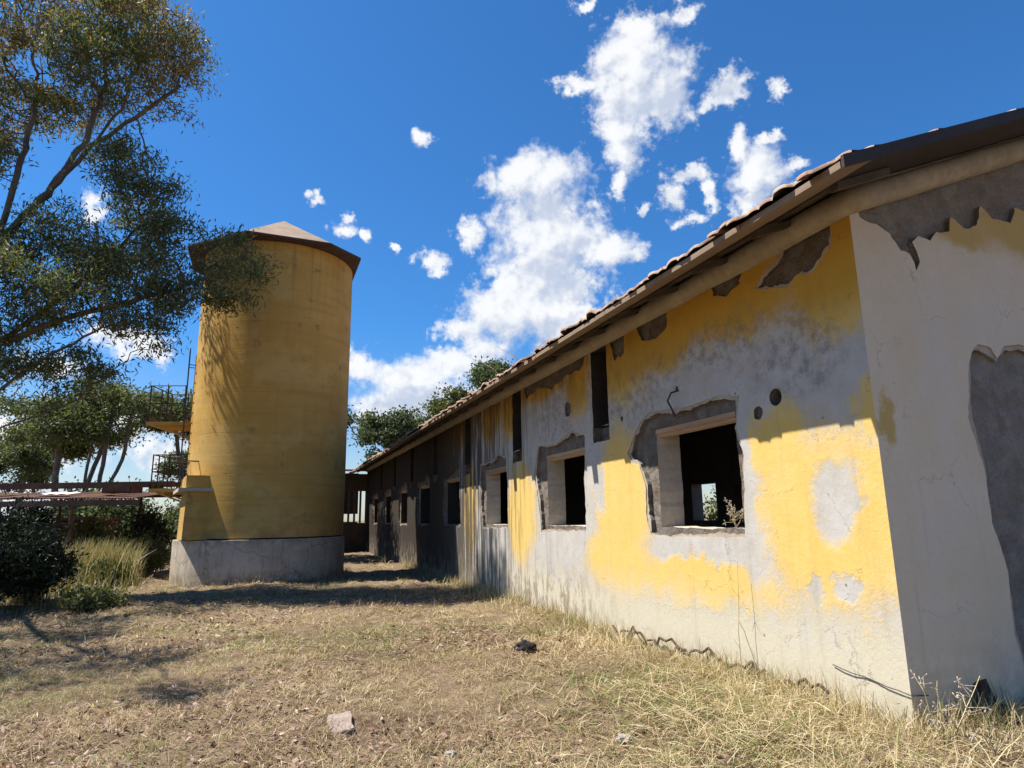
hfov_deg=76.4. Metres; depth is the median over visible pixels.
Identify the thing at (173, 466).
wide tree
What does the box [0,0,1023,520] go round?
sky
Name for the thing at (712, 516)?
bush
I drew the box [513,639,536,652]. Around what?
charred lump
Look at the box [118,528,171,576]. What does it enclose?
weed clump
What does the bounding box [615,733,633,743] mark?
stone
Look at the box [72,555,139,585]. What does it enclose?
bush
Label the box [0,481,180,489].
conveyor frame
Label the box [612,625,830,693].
dry vine
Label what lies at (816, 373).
barn
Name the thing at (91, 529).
bush
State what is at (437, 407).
woodland tree
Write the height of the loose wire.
0.103 m
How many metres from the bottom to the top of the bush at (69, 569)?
1.661 m
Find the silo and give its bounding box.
[146,221,360,587]
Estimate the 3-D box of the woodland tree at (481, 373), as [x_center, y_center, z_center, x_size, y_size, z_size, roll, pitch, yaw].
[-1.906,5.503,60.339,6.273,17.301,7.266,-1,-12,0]
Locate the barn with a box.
[348,107,1023,730]
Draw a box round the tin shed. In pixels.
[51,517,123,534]
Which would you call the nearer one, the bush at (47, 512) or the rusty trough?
the rusty trough
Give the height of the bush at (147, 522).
2.644 m
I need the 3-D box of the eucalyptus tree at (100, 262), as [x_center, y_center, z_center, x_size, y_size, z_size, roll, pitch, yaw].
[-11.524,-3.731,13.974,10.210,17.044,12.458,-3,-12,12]
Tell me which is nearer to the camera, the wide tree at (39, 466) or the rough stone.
the rough stone
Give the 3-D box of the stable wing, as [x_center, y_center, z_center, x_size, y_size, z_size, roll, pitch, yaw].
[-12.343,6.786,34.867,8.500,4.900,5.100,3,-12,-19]
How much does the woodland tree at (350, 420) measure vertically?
8.599 m
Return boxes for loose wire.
[832,664,928,696]
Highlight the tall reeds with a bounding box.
[50,533,165,590]
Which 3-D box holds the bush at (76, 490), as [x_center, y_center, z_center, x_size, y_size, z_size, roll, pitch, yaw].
[-21.441,6.614,32.530,8.092,4.202,3.525,-1,-12,0]
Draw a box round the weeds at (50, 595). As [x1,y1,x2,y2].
[0,569,146,614]
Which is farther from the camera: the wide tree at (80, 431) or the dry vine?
the wide tree at (80, 431)
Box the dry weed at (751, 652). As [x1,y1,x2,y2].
[739,622,759,685]
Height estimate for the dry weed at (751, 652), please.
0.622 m
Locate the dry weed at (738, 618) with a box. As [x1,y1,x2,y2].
[729,562,741,676]
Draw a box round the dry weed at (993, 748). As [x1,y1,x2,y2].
[966,722,1023,762]
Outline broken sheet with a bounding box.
[37,492,80,494]
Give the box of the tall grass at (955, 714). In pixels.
[162,560,1023,758]
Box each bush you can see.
[0,490,77,539]
[0,493,76,608]
[3,527,89,604]
[17,474,153,516]
[50,476,165,541]
[52,512,129,554]
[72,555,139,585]
[116,499,176,570]
[148,499,180,547]
[703,485,717,519]
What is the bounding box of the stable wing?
[342,469,367,552]
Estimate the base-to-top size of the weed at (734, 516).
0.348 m
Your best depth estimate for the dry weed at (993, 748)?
4.31 m
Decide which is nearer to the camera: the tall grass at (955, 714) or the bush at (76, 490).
the tall grass at (955, 714)
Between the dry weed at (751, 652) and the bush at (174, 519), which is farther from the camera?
the bush at (174, 519)
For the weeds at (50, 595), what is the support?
on the ground at (354, 565)
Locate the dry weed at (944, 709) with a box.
[910,670,992,744]
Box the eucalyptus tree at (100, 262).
[0,0,282,428]
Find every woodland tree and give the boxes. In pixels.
[347,403,423,464]
[347,405,362,439]
[411,398,439,425]
[417,382,470,425]
[459,355,514,390]
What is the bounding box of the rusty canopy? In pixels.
[0,491,181,553]
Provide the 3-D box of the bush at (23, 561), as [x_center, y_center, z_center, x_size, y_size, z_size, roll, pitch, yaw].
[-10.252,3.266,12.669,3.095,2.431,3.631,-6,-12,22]
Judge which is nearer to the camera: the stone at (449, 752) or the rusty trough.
the stone at (449, 752)
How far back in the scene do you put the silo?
18.54 m
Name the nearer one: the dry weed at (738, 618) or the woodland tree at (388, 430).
the dry weed at (738, 618)
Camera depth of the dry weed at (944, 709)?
4.55 m
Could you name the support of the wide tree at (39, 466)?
on the ground at (354, 565)
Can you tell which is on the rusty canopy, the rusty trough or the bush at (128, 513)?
the rusty trough
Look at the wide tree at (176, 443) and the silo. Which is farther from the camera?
the wide tree at (176, 443)
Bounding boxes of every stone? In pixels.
[327,711,353,734]
[444,750,456,757]
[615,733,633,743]
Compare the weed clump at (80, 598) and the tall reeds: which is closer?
the weed clump at (80, 598)
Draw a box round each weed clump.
[55,580,132,613]
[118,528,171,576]
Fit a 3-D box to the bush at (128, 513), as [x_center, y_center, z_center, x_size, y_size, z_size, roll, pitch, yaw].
[-19.023,6.247,30.378,7.242,3.980,2.518,-1,-12,0]
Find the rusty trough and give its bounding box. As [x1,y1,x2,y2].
[101,484,142,493]
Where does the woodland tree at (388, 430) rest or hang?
on the ground at (354, 565)
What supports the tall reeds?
on the ground at (354, 565)
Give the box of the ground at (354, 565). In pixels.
[0,515,1023,767]
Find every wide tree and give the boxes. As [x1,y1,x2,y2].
[0,367,186,500]
[0,432,81,513]
[133,387,192,481]
[151,447,187,487]
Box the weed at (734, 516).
[722,500,743,527]

